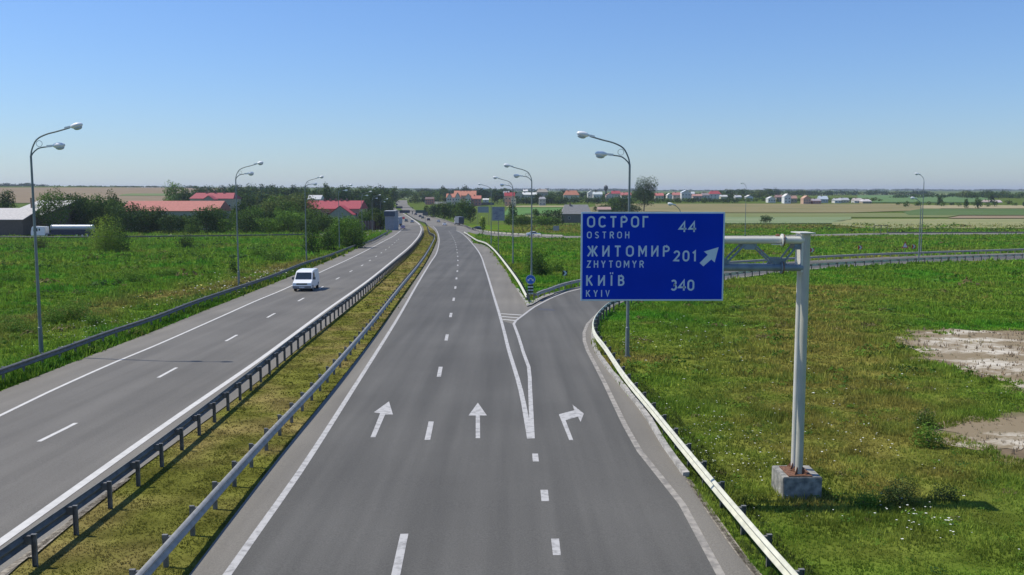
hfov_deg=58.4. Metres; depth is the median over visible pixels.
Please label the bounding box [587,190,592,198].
house
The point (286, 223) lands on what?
tree
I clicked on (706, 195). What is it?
house
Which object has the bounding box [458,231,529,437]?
edge line
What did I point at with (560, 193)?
distant wood
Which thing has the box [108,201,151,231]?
tree
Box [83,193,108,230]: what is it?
tree
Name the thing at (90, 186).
distant wood
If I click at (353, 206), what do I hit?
building
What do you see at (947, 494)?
plant
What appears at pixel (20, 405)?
edge line
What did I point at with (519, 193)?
house
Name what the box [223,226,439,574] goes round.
edge line
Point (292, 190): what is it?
tree
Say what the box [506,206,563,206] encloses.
field
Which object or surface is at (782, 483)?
concrete block
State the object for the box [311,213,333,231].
tree
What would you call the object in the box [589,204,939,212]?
field
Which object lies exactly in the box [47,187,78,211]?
tree
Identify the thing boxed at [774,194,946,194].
field
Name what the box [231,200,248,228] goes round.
tree
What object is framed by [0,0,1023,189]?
sky
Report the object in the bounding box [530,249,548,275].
shrub
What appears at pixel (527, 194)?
house
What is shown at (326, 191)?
tree
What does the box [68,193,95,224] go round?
tree
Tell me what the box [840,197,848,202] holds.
house
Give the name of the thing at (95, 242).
shrub
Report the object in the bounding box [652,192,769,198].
distant wood
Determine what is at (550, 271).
shrub
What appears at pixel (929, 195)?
distant wood
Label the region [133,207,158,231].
tree
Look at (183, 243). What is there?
shrub
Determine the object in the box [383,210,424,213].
overhead gantry
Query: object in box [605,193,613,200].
house
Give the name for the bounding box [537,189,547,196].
house
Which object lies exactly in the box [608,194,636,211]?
tree
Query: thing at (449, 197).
building
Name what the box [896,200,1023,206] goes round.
distant wood
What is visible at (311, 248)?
shrub
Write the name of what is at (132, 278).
bush
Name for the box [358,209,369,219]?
tree
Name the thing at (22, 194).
field
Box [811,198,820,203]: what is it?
house
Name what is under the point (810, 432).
weeds
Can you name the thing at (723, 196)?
house
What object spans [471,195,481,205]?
building
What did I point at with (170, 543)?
guardrail
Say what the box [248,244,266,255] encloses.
bush
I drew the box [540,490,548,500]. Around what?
lane dash
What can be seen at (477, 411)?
arrow marking
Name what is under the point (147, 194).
field
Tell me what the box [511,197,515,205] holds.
house
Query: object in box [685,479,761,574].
road edge
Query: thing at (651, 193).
distant wood
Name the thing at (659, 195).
house
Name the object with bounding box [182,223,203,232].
tree
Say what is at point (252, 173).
street lamp
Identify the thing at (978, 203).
tree
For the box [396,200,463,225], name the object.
road
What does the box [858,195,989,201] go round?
field
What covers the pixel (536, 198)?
tree
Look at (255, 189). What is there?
distant wood
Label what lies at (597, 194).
house
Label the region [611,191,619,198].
house
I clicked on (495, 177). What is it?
street lamp
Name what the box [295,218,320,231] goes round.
tree
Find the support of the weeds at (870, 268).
on the ground at (260, 420)
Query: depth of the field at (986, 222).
470.85 m
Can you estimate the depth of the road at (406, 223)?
497.44 m
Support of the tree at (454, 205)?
on the ground at (260, 420)
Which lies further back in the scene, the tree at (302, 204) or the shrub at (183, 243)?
the tree at (302, 204)
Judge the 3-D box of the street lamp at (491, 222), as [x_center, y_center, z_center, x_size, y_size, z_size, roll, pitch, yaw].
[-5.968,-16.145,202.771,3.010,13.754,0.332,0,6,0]
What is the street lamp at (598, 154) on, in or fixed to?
on the ground at (260, 420)
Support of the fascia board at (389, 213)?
attached to the roadside building at (391, 222)
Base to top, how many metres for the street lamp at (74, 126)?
12.904 m
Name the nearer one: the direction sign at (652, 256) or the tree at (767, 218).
the direction sign at (652, 256)
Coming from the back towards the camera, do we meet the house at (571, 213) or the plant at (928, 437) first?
the house at (571, 213)
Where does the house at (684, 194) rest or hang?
on the ground at (260, 420)
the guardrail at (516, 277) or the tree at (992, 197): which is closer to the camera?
the guardrail at (516, 277)
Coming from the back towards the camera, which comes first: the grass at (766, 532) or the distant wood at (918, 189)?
the distant wood at (918, 189)
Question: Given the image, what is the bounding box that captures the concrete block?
[771,465,821,498]
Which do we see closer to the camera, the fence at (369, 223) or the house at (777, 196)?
the fence at (369, 223)
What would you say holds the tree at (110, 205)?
on the ground at (260, 420)
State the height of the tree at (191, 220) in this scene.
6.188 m
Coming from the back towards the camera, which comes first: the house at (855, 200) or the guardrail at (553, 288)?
the house at (855, 200)
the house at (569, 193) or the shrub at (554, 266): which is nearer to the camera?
the shrub at (554, 266)
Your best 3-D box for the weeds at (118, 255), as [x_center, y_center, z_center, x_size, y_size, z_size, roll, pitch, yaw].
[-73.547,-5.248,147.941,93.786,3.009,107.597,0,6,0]
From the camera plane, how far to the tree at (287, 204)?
337.85 m
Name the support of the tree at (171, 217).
on the ground at (260, 420)
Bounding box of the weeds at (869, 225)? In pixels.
[514,222,1023,231]
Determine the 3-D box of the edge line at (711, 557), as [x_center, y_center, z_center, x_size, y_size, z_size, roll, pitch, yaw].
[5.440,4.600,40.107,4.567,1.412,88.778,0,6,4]
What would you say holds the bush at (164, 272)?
on the ground at (260, 420)
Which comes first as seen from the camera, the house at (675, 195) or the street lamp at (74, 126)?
the street lamp at (74, 126)
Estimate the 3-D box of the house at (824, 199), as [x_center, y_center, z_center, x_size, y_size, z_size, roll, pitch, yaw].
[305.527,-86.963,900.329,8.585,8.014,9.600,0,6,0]
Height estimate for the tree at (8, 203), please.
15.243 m
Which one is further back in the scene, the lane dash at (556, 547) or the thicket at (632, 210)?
the thicket at (632, 210)
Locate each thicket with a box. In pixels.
[37,193,125,229]
[118,213,225,232]
[222,189,304,216]
[227,205,303,231]
[245,216,362,232]
[261,194,312,212]
[354,194,394,212]
[359,211,384,229]
[426,205,467,218]
[505,217,564,224]
[593,204,642,211]
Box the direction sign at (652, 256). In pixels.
[580,212,724,300]
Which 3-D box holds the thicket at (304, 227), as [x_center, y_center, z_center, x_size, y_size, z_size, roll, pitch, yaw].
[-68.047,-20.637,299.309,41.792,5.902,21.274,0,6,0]
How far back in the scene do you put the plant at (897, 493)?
24.81 m
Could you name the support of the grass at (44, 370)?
on the ground at (260, 420)
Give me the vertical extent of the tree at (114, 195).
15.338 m
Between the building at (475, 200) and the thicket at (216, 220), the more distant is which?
the building at (475, 200)
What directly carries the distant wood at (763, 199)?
on the ground at (260, 420)
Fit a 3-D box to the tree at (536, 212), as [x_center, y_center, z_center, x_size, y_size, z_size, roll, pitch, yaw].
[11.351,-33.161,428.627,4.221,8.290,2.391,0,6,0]
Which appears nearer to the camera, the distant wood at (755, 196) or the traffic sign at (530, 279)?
the traffic sign at (530, 279)
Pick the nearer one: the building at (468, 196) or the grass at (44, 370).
the grass at (44, 370)
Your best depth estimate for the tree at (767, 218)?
468.71 m
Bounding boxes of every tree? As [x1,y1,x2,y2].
[0,189,17,207]
[35,190,73,231]
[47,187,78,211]
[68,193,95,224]
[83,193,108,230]
[102,199,129,228]
[105,189,118,202]
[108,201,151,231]
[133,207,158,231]
[143,206,172,232]
[156,213,185,232]
[161,180,189,200]
[175,188,192,200]
[177,215,204,232]
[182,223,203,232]
[188,207,228,232]
[206,204,229,228]
[215,218,234,232]
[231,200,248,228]
[235,213,261,232]
[237,187,253,205]
[237,205,265,231]
[247,216,283,232]
[259,199,286,217]
[266,195,302,214]
[270,210,304,231]
[285,192,320,217]
[288,185,297,195]
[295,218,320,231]
[299,207,330,229]
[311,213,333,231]
[322,183,331,200]
[325,213,371,245]
[338,185,349,200]
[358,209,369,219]
[366,186,384,211]
[366,207,383,225]
[436,203,440,216]
[438,201,448,218]
[446,202,452,218]
[449,201,460,218]
[452,198,473,220]
[466,205,476,222]
[479,216,485,233]
[490,190,504,203]
[503,214,514,223]
[507,203,517,217]
[507,214,532,224]
[532,193,541,203]
[532,209,539,218]
[532,215,552,225]
[541,208,552,218]
[542,216,561,224]
[544,195,557,203]
[551,209,564,218]
[555,197,565,203]
[605,197,621,211]
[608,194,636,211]
[631,175,657,210]
[759,215,774,222]
[937,196,942,204]
[963,198,968,207]
[973,197,982,207]
[988,193,994,201]
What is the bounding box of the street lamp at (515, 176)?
[504,164,532,284]
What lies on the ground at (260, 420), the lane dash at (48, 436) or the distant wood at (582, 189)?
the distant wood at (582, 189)
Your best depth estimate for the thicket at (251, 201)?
496.82 m
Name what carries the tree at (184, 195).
on the ground at (260, 420)
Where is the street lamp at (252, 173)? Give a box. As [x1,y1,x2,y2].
[235,161,262,285]
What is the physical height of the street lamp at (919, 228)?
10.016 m
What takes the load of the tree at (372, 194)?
on the ground at (260, 420)
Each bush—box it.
[0,271,26,281]
[0,316,37,332]
[36,304,67,323]
[52,296,94,320]
[82,308,108,325]
[114,277,122,283]
[116,269,151,281]
[154,267,181,276]
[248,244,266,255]
[260,247,290,260]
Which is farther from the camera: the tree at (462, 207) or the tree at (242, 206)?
the tree at (462, 207)
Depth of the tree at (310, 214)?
298.74 m
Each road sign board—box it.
[478,207,488,214]
[492,207,504,251]
[553,226,558,230]
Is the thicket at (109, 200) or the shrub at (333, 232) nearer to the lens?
the shrub at (333, 232)
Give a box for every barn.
[126,201,231,229]
[597,207,610,211]
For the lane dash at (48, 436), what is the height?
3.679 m
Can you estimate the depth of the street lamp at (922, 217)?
153.92 m
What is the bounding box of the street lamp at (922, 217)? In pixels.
[915,173,923,255]
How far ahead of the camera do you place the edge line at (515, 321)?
73.95 m
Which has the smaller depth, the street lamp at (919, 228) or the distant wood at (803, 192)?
the street lamp at (919, 228)
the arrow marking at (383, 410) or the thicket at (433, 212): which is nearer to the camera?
the arrow marking at (383, 410)
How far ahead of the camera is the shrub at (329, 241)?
172.71 m
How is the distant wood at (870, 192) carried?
on the ground at (260, 420)
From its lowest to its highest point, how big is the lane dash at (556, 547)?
0.017 m
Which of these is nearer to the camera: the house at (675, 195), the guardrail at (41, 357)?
the guardrail at (41, 357)
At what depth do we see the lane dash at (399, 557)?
22.07 m
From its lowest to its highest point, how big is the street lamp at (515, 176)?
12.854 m
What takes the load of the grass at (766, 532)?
on the ground at (260, 420)
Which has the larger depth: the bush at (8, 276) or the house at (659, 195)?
the house at (659, 195)
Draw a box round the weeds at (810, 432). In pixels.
[648,379,1023,574]
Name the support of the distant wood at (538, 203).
on the ground at (260, 420)
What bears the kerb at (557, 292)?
on the road shoulder at (223, 550)
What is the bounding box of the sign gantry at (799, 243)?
[724,231,815,476]
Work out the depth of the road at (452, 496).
28.44 m
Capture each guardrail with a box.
[0,230,422,566]
[0,231,389,379]
[0,234,312,238]
[129,227,434,574]
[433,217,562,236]
[464,232,529,301]
[533,248,1023,299]
[592,254,1023,574]
[888,232,1023,233]
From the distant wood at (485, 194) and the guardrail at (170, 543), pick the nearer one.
the guardrail at (170, 543)
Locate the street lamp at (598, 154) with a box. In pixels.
[577,131,630,356]
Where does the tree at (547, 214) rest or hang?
on the ground at (260, 420)
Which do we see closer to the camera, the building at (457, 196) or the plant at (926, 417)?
the plant at (926, 417)
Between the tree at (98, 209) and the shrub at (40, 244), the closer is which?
the shrub at (40, 244)
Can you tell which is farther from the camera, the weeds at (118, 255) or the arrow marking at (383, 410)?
the weeds at (118, 255)
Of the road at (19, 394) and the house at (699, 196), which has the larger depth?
the house at (699, 196)
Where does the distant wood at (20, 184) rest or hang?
on the ground at (260, 420)
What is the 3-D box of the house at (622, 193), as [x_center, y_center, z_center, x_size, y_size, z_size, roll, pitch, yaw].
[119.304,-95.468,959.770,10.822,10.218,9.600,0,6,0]
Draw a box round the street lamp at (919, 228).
[911,197,920,260]
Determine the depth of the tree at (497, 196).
855.52 m
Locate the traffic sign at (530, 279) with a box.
[526,274,534,295]
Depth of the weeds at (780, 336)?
62.13 m
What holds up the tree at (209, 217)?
on the ground at (260, 420)
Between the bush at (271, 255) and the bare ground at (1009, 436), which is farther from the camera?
the bush at (271, 255)
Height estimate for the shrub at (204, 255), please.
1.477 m
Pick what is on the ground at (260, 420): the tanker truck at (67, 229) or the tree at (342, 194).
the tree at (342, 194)
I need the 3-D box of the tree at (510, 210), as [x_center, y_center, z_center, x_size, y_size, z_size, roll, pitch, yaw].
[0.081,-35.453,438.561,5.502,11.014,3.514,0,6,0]
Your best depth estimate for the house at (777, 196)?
925.96 m
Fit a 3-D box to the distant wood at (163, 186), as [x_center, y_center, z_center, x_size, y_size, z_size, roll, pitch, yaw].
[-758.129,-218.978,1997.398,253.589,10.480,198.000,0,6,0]
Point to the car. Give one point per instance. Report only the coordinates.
(529, 233)
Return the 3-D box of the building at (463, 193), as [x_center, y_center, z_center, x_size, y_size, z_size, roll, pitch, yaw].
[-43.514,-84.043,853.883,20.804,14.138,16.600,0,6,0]
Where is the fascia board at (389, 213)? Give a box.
[384,212,394,215]
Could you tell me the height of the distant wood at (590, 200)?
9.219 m
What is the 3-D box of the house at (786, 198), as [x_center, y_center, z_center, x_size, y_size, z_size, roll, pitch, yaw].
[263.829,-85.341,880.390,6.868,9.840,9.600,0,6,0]
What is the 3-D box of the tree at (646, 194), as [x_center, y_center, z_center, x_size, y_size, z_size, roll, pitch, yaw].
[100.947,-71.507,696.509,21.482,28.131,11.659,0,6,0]
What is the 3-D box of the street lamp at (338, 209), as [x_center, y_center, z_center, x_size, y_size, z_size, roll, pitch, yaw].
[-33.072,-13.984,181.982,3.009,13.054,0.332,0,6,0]
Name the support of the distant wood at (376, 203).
on the ground at (260, 420)
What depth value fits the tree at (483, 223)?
282.45 m
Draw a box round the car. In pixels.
[526,231,540,235]
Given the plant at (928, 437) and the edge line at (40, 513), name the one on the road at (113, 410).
the edge line at (40, 513)
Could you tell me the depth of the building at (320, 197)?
520.59 m
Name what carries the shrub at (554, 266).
on the ground at (260, 420)
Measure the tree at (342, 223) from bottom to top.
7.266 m
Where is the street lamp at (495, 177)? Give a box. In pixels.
[493,176,513,263]
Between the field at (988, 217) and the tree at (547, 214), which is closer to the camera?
the tree at (547, 214)
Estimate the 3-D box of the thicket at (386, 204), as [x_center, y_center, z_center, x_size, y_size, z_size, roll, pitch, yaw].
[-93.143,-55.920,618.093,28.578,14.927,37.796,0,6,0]
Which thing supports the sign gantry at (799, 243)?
on the concrete block
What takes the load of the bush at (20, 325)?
on the ground at (260, 420)
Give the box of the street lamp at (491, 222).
[478,183,491,242]
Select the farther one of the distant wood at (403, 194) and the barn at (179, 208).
the distant wood at (403, 194)
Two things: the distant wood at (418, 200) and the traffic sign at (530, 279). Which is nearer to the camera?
the traffic sign at (530, 279)
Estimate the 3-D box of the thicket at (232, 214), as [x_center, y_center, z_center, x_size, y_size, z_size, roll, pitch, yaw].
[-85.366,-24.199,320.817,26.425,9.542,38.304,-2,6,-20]
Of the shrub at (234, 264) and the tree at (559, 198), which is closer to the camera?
the shrub at (234, 264)
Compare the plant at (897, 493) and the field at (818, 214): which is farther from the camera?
the field at (818, 214)
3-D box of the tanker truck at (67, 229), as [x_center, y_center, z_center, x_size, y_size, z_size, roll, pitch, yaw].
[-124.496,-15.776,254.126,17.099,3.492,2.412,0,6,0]
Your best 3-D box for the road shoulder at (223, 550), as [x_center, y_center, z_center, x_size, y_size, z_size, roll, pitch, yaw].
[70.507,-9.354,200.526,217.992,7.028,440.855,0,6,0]
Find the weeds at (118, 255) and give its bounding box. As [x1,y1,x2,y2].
[0,241,350,285]
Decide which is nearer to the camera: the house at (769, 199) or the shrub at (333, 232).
the shrub at (333, 232)
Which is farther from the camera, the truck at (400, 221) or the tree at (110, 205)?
the truck at (400, 221)
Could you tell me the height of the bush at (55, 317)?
1.606 m
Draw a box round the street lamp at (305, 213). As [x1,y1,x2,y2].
[305,176,323,260]
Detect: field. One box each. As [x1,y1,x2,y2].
[0,187,238,202]
[119,193,166,195]
[505,207,562,214]
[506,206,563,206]
[525,213,956,216]
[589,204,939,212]
[725,217,850,222]
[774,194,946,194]
[832,219,1023,227]
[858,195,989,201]
[904,209,1023,214]
[916,205,1023,207]
[950,216,1023,217]
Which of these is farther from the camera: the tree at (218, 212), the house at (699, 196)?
the house at (699, 196)
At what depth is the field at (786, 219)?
525.93 m
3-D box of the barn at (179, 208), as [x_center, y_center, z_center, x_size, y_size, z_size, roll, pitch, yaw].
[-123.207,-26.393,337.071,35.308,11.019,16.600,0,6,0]
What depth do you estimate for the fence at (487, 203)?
835.46 m
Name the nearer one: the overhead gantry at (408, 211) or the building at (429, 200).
the overhead gantry at (408, 211)
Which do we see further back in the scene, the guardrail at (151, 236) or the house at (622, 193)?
the house at (622, 193)
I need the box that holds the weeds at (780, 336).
[601,286,1023,382]
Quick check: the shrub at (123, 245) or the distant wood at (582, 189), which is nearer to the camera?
the shrub at (123, 245)
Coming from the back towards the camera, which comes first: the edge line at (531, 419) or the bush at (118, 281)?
the bush at (118, 281)
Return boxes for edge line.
[0,226,421,545]
[0,231,399,415]
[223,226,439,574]
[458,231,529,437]
[513,289,577,323]
[513,324,534,437]
[582,302,724,574]
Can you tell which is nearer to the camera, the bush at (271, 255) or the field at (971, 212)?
the bush at (271, 255)
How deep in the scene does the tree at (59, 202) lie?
267.51 m
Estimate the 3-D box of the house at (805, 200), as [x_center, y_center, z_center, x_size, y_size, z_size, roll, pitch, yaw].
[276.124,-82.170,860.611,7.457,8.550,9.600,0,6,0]
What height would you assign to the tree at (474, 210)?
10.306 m
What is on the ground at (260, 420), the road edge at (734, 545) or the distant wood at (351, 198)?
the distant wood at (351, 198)
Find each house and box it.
[189,191,241,209]
[202,195,217,200]
[504,191,514,205]
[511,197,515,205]
[516,191,523,202]
[522,192,529,197]
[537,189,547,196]
[539,196,545,205]
[560,203,590,222]
[563,190,578,201]
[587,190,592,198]
[592,191,602,198]
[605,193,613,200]
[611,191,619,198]
[620,192,630,198]
[654,192,663,200]
[672,192,679,198]
[680,190,690,200]
[691,194,701,200]
[701,192,709,198]
[708,190,720,198]
[719,195,727,200]
[765,196,775,202]
[774,194,782,201]
[781,194,790,202]
[791,195,797,202]
[800,196,810,203]
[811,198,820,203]
[817,195,827,202]
[832,198,841,202]
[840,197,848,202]
[851,197,861,202]
[859,198,871,202]
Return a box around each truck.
[31,224,94,235]
[398,217,401,225]
[454,216,463,224]
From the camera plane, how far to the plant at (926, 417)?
33.72 m
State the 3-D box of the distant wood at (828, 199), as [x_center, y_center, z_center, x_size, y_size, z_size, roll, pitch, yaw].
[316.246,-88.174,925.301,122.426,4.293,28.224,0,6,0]
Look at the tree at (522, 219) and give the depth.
398.19 m
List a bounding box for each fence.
[359,220,382,230]
[481,202,493,204]
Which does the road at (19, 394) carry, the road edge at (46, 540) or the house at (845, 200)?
the road edge at (46, 540)
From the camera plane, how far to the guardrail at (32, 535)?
28.66 m
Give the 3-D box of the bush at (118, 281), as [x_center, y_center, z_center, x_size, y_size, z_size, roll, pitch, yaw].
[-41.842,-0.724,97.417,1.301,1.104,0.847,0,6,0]
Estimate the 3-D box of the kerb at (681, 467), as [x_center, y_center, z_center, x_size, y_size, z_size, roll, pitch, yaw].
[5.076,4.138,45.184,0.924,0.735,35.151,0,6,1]
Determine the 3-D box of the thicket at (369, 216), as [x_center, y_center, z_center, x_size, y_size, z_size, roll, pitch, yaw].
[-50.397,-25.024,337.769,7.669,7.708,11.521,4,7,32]
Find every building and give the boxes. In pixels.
[304,198,367,220]
[307,195,323,200]
[328,205,355,221]
[385,210,398,229]
[425,197,434,204]
[446,193,461,204]
[447,193,451,203]
[454,190,476,202]
[455,192,459,204]
[466,193,470,205]
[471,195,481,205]
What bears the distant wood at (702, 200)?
on the ground at (260, 420)
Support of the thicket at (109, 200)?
on the ground at (260, 420)
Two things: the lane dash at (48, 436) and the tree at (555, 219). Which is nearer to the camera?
the lane dash at (48, 436)
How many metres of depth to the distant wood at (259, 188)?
953.45 m
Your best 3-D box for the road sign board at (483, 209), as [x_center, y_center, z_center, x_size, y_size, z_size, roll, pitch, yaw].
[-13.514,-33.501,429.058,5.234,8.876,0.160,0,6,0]
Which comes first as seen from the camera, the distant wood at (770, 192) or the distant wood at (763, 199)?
the distant wood at (763, 199)
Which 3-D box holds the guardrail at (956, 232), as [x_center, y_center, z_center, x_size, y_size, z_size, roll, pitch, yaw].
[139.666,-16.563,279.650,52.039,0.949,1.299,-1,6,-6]
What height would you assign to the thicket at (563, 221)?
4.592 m
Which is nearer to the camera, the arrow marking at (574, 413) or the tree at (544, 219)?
the arrow marking at (574, 413)
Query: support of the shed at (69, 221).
on the ground at (260, 420)
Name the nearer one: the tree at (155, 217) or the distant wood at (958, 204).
the tree at (155, 217)
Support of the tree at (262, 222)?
on the ground at (260, 420)
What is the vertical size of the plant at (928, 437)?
1.054 m
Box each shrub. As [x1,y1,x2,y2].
[32,236,51,248]
[84,213,127,251]
[107,220,132,249]
[173,231,194,247]
[198,253,208,260]
[229,256,236,271]
[300,216,322,252]
[319,227,338,250]
[323,219,342,244]
[338,215,371,247]
[522,238,541,272]
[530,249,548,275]
[543,261,552,275]
[547,256,564,270]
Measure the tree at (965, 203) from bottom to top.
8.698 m
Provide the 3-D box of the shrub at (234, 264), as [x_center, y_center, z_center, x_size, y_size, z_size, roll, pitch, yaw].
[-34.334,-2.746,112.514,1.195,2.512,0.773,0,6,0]
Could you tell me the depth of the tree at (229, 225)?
289.08 m
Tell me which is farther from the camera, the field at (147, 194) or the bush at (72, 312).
the field at (147, 194)
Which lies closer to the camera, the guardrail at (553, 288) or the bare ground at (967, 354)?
the bare ground at (967, 354)
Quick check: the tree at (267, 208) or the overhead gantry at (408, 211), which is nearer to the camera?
the tree at (267, 208)
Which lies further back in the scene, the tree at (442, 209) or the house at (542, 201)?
the house at (542, 201)
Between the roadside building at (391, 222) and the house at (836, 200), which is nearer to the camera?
the roadside building at (391, 222)
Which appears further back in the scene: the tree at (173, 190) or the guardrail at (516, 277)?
the tree at (173, 190)
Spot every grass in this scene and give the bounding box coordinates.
[0,236,375,390]
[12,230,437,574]
[616,367,821,574]
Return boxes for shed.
[0,208,40,235]
[21,198,76,233]
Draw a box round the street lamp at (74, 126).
[30,122,82,352]
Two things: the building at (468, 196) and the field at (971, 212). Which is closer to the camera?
the field at (971, 212)
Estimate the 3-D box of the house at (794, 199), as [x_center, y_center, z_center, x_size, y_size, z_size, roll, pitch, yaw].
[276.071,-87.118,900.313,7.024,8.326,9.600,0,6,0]
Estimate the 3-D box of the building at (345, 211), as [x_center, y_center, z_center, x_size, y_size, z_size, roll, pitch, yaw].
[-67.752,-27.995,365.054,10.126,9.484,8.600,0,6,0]
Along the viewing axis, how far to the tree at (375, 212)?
338.25 m
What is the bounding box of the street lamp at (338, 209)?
[338,184,352,246]
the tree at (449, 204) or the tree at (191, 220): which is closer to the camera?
the tree at (191, 220)
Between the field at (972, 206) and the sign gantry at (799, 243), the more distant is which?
the field at (972, 206)
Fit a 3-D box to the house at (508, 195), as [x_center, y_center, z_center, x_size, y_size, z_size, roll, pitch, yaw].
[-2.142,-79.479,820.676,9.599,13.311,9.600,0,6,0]
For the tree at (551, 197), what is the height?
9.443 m
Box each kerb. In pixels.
[524,293,553,305]
[527,287,579,305]
[591,327,689,476]
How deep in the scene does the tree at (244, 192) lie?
636.36 m
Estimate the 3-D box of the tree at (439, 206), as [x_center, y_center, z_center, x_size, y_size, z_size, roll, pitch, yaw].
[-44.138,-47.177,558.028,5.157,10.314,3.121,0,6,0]
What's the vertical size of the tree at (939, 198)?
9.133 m
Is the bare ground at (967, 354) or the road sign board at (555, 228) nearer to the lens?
the bare ground at (967, 354)
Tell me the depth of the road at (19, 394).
45.88 m
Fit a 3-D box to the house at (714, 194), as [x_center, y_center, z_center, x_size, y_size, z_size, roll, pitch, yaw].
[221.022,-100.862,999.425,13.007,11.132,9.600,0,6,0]
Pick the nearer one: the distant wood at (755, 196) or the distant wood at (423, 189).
the distant wood at (755, 196)
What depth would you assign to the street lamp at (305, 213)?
137.27 m
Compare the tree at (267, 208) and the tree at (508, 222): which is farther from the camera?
the tree at (508, 222)
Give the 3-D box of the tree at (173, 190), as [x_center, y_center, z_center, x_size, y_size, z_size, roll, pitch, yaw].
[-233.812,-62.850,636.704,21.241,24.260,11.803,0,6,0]
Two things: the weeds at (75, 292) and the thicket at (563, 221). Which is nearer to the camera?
the weeds at (75, 292)
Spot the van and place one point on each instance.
(306, 278)
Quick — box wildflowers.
[61,268,967,538]
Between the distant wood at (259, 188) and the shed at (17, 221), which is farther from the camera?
the distant wood at (259, 188)
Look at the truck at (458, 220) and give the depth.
420.78 m
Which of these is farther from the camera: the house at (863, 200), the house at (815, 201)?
the house at (863, 200)
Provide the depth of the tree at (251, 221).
285.38 m
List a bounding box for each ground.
[0,186,1023,574]
[896,329,1023,392]
[928,415,1023,449]
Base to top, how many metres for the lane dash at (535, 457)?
0.015 m
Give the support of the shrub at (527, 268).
on the ground at (260, 420)
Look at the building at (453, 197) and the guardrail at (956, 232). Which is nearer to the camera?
the guardrail at (956, 232)
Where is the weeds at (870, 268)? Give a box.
[556,234,1023,285]
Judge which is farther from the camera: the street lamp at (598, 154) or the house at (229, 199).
the house at (229, 199)
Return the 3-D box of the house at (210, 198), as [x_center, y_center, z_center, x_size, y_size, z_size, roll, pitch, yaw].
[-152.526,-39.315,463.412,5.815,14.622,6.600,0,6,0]
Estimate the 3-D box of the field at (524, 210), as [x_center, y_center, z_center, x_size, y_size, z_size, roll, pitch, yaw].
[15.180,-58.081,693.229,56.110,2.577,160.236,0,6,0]
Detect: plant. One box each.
[848,488,883,508]
[879,474,923,507]
[909,421,947,448]
[913,404,937,427]
[924,483,960,501]
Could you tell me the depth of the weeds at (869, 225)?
339.17 m
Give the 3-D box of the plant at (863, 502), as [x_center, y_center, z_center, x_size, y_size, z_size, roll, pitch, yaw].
[9.606,5.788,24.780,1.007,0.732,0.560,0,6,0]
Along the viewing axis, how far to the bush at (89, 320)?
63.21 m
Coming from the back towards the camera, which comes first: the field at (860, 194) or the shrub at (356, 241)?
the field at (860, 194)
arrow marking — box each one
[371,402,392,436]
[469,403,485,437]
[559,405,583,439]
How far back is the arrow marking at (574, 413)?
35.50 m
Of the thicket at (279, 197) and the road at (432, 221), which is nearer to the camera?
the thicket at (279, 197)
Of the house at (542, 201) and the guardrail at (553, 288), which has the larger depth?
the house at (542, 201)
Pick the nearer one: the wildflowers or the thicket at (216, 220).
the wildflowers
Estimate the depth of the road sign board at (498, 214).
160.34 m
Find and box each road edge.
[0,478,129,574]
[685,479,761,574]
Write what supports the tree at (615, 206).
on the ground at (260, 420)
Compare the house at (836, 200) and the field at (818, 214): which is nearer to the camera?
the field at (818, 214)
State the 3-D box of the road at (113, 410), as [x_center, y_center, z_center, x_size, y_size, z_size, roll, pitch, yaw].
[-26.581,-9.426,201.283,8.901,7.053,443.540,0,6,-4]
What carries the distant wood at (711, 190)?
on the ground at (260, 420)
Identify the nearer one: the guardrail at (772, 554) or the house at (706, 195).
the guardrail at (772, 554)
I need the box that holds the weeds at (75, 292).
[0,282,243,366]
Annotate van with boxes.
[292,268,319,290]
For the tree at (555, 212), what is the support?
on the ground at (260, 420)
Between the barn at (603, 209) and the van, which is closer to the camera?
the van
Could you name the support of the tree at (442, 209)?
on the ground at (260, 420)
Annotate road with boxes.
[0,226,420,537]
[0,226,423,574]
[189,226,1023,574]
[232,226,1023,574]
[393,208,421,225]
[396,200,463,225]
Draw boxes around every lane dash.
[38,242,394,440]
[391,242,458,574]
[532,454,538,460]
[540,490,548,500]
[551,539,560,554]
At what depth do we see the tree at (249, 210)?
298.70 m
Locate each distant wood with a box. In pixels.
[0,183,48,185]
[54,185,123,186]
[120,185,208,188]
[191,183,308,200]
[207,183,283,192]
[290,187,641,191]
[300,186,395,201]
[354,193,393,213]
[388,188,510,195]
[396,189,440,198]
[408,194,445,203]
[441,187,515,201]
[502,189,597,197]
[503,197,566,203]
[515,195,637,203]
[602,191,723,198]
[626,189,796,190]
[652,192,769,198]
[652,197,740,202]
[718,188,778,196]
[732,197,876,201]
[764,198,882,201]
[774,190,833,195]
[776,188,1023,190]
[824,190,934,194]
[892,192,1003,197]
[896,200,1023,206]
[956,190,1023,198]

